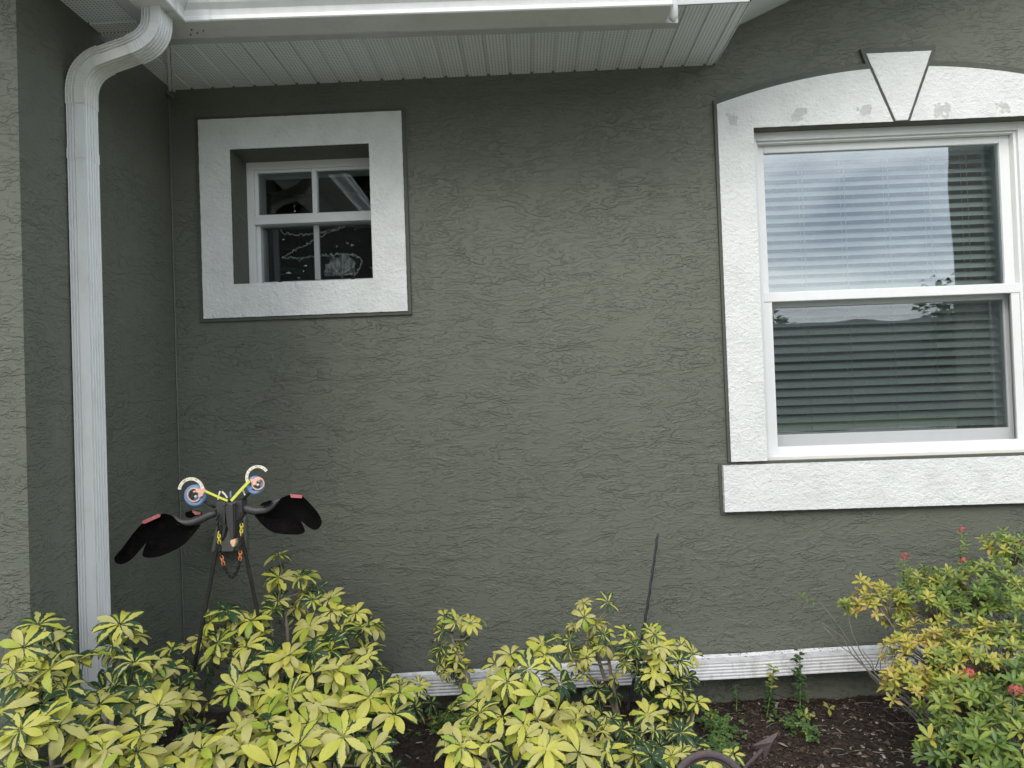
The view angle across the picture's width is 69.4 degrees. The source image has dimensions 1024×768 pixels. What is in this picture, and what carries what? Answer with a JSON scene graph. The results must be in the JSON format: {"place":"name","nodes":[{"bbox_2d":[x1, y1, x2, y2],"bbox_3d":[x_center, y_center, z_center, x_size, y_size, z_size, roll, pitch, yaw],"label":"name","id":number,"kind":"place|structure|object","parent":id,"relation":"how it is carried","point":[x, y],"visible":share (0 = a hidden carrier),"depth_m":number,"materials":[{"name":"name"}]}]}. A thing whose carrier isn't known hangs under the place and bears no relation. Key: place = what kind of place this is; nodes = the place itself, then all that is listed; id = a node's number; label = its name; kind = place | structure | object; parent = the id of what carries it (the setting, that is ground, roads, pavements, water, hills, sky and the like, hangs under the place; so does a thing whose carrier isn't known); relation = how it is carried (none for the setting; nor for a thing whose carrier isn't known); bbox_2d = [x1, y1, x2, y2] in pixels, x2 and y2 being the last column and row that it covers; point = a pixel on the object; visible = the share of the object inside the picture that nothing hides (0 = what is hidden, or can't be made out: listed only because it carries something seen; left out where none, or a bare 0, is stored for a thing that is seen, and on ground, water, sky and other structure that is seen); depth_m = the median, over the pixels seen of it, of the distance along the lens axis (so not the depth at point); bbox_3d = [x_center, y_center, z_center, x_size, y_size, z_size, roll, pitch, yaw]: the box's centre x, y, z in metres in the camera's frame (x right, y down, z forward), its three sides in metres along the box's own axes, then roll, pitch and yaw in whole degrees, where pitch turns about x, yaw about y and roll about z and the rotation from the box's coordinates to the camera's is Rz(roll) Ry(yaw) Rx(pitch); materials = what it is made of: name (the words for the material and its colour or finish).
{"place":"outdoors","nodes":[
{"label":"outdoors","id":0,"kind":"place"},
{"bbox_2d":[152,693,1023,767],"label":"garden bed soil","id":1,"kind":"structure","parent":0,"point":[171,732],"depth_m":2.94,"materials":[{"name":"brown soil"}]},
{"bbox_2d":[0,610,196,767],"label":"umbrella shrub","id":2,"kind":"object","parent":1,"relation":"on","point":[40,711],"visible":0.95,"depth_m":2.05,"materials":[{"name":"yellow plant"}]},
{"bbox_2d":[59,640,237,767],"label":"umbrella shrub","id":3,"kind":"object","parent":1,"relation":"on","point":[123,750],"visible":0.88,"depth_m":2.01,"materials":[{"name":"yellow plant"}]},
{"bbox_2d":[114,465,321,754],"bbox_3d":[-1.058,0.880,2.704,0.758,1.160,0.149,-2,-1,-5],"label":"bird sculpture","id":4,"kind":"object","parent":1,"relation":"on","point":[157,535],"visible":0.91,"depth_m":2.69,"materials":[{"name":"black metal"}]},
{"bbox_2d":[182,550,390,767],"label":"umbrella shrub","id":5,"kind":"object","parent":1,"relation":"on","point":[279,659],"visible":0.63,"depth_m":2.71,"materials":[{"name":"yellow plant"}]},
{"bbox_2d":[197,653,440,767],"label":"umbrella shrub","id":6,"kind":"object","parent":1,"relation":"on","point":[300,741],"visible":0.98,"depth_m":2.25,"materials":[{"name":"yellow plant"}]},
{"bbox_2d":[427,609,497,740],"bbox_3d":[-0.200,1.182,2.963,0.297,0.563,0.196,-2,-1,1],"label":"umbrella shrub","id":7,"kind":"object","parent":1,"relation":"on","point":[456,663],"visible":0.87,"depth_m":2.96,"materials":[{"name":"yellow plant"}]},
{"bbox_2d":[434,636,603,767],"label":"umbrella shrub","id":8,"kind":"object","parent":1,"relation":"on","point":[553,733],"visible":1,"depth_m":2.31,"materials":[{"name":"yellow plant"}]},
{"bbox_2d":[339,704,822,767],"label":"clover patch","id":9,"kind":"object","parent":1,"relation":"on","point":[723,742],"visible":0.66,"depth_m":2.93,"materials":[{"name":"green plant"}]},
{"bbox_2d":[544,591,623,732],"bbox_3d":[0.291,1.141,2.967,0.324,0.609,0.187,-2,-1,1],"label":"umbrella shrub","id":10,"kind":"object","parent":1,"relation":"on","point":[613,696],"visible":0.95,"depth_m":2.95,"materials":[{"name":"yellow plant"}]},
{"bbox_2d":[625,533,658,716],"bbox_3d":[0.554,1.027,3.151,0.196,0.763,0.018,-2,-1,-17],"label":"garden stake","id":11,"kind":"object","parent":1,"relation":"on","point":[641,638],"visible":0.74,"depth_m":3.15,"materials":[{"name":"black metal"}]},
{"bbox_2d":[571,694,713,767],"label":"umbrella shrub","id":12,"kind":"object","parent":1,"relation":"on","point":[635,749],"visible":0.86,"depth_m":2.49,"materials":[{"name":"yellow plant"}]},
{"bbox_2d":[608,622,703,746],"bbox_3d":[0.557,1.187,2.868,0.332,0.501,0.303,-3,-1,34],"label":"umbrella shrub","id":13,"kind":"object","parent":1,"relation":"on","point":[669,690],"visible":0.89,"depth_m":2.81,"materials":[{"name":"yellow plant"}]},
{"bbox_2d":[489,702,936,767],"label":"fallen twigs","id":14,"kind":"object","parent":1,"relation":"on","point":[818,731],"visible":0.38,"depth_m":2.93,"materials":[{"name":"brown wood"}]},
{"bbox_2d":[435,645,1002,767],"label":"dead leaves","id":15,"kind":"object","parent":1,"relation":"on","point":[849,752],"visible":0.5,"depth_m":2.87,"materials":[{"name":"brown plant"}]},
{"bbox_2d":[696,746,745,767],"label":"umbrella shrub","id":16,"kind":"object","parent":1,"relation":"on","point":[713,764],"visible":0.49,"depth_m":2.24,"materials":[{"name":"yellow plant"}]},
{"bbox_2d":[676,731,778,767],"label":"hoop ornament","id":17,"kind":"object","parent":1,"relation":"on","point":[763,745],"visible":1,"depth_m":2.05,"materials":[{"name":"brown metal"}]},
{"bbox_2d":[731,684,741,711],"bbox_3d":[0.954,1.346,3.153,0.043,0.125,0.044,-1,-1,-36],"label":"seedling","id":18,"kind":"object","parent":1,"relation":"on","point":[735,691],"visible":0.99,"depth_m":3.15,"materials":[{"name":"green plant"}]},
{"bbox_2d":[761,664,778,717],"bbox_3d":[1.079,1.286,3.083,0.080,0.230,0.067,-2,-1,1],"label":"seedling","id":19,"kind":"object","parent":1,"relation":"on","point":[766,699],"visible":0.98,"depth_m":3.08,"materials":[{"name":"green plant"}]},
{"bbox_2d":[789,649,809,714],"bbox_3d":[1.197,1.245,3.078,0.077,0.287,0.070,-2,-1,1],"label":"seedling","id":20,"kind":"object","parent":1,"relation":"on","point":[797,673],"visible":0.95,"depth_m":3.08,"materials":[{"name":"green plant"}]},
{"bbox_2d":[799,708,814,725],"bbox_3d":[1.192,1.351,2.980,0.074,0.077,0.048,-2,-1,1],"label":"sprig","id":21,"kind":"object","parent":1,"relation":"on","point":[805,712],"visible":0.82,"depth_m":2.99,"materials":[{"name":"green plant"}]},
{"bbox_2d":[823,701,834,715],"bbox_3d":[1.295,1.345,3.022,0.048,0.066,0.069,-3,-1,29],"label":"sprig","id":22,"kind":"object","parent":1,"relation":"on","point":[831,707],"visible":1,"depth_m":3.03,"materials":[{"name":"yellow plant"}]},
{"bbox_2d":[798,526,1023,767],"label":"flowering bush","id":23,"kind":"object","parent":1,"relation":"on","point":[982,735],"visible":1,"depth_m":2.53,"materials":[{"name":"green plant"}]},
{"label":"lawn","id":24,"kind":"structure","parent":0,"visible":0},
{"bbox_2d":[0,0,1023,767],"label":"house","id":25,"kind":"structure","parent":24,"relation":"on","point":[512,382],"depth_m":3.29,"materials":[{"name":"grey paint"}]},
{"bbox_2d":[167,91,174,98],"bbox_3d":[-1.543,-1.309,3.347,0.034,0.039,0.027,-3,-1,28],"label":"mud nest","id":26,"kind":"object","parent":25,"relation":"in","point":[170,94],"visible":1,"depth_m":3.34,"materials":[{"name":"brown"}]},
{"bbox_2d":[246,158,372,282],"bbox_3d":[-0.941,-0.761,3.573,0.632,0.610,0.131,-2,-1,1],"label":"window","id":27,"kind":"structure","parent":25,"relation":"in","point":[257,174],"depth_m":3.53,"materials":[{"name":"white plastic"}]},
{"bbox_2d":[280,225,362,276],"bbox_3d":[-0.921,-0.639,3.579,0.399,0.252,0.020,-2,-1,1],"label":"garland","id":28,"kind":"object","parent":25,"relation":"attached to","point":[325,255],"visible":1,"depth_m":3.58,"materials":[{"name":"grey"}]},
{"bbox_2d":[324,253,355,275],"bbox_3d":[-0.838,-0.581,3.599,0.153,0.106,0.026,-2,-1,1],"label":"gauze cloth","id":29,"kind":"object","parent":25,"relation":"on","point":[338,263],"visible":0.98,"depth_m":3.60,"materials":[{"name":"grey fabric"}]},
{"bbox_2d":[391,638,1023,696],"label":"drain pipe","id":30,"kind":"object","parent":25,"relation":"attached to","point":[741,665],"visible":0.39,"depth_m":3.15,"materials":[{"name":"white paint"}]},
{"bbox_2d":[763,146,1003,434],"bbox_3d":[1.712,-0.413,3.499,1.198,1.418,0.056,-2,-1,1],"label":"window blind","id":31,"kind":"object","parent":25,"relation":"attached to","point":[896,380],"depth_m":3.49,"materials":[{"name":"white plastic"}]},
{"bbox_2d":[754,121,1023,459],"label":"window","id":32,"kind":"structure","parent":25,"relation":"in","point":[1006,157],"depth_m":3.34,"materials":[{"name":"white plastic"}]}
]}

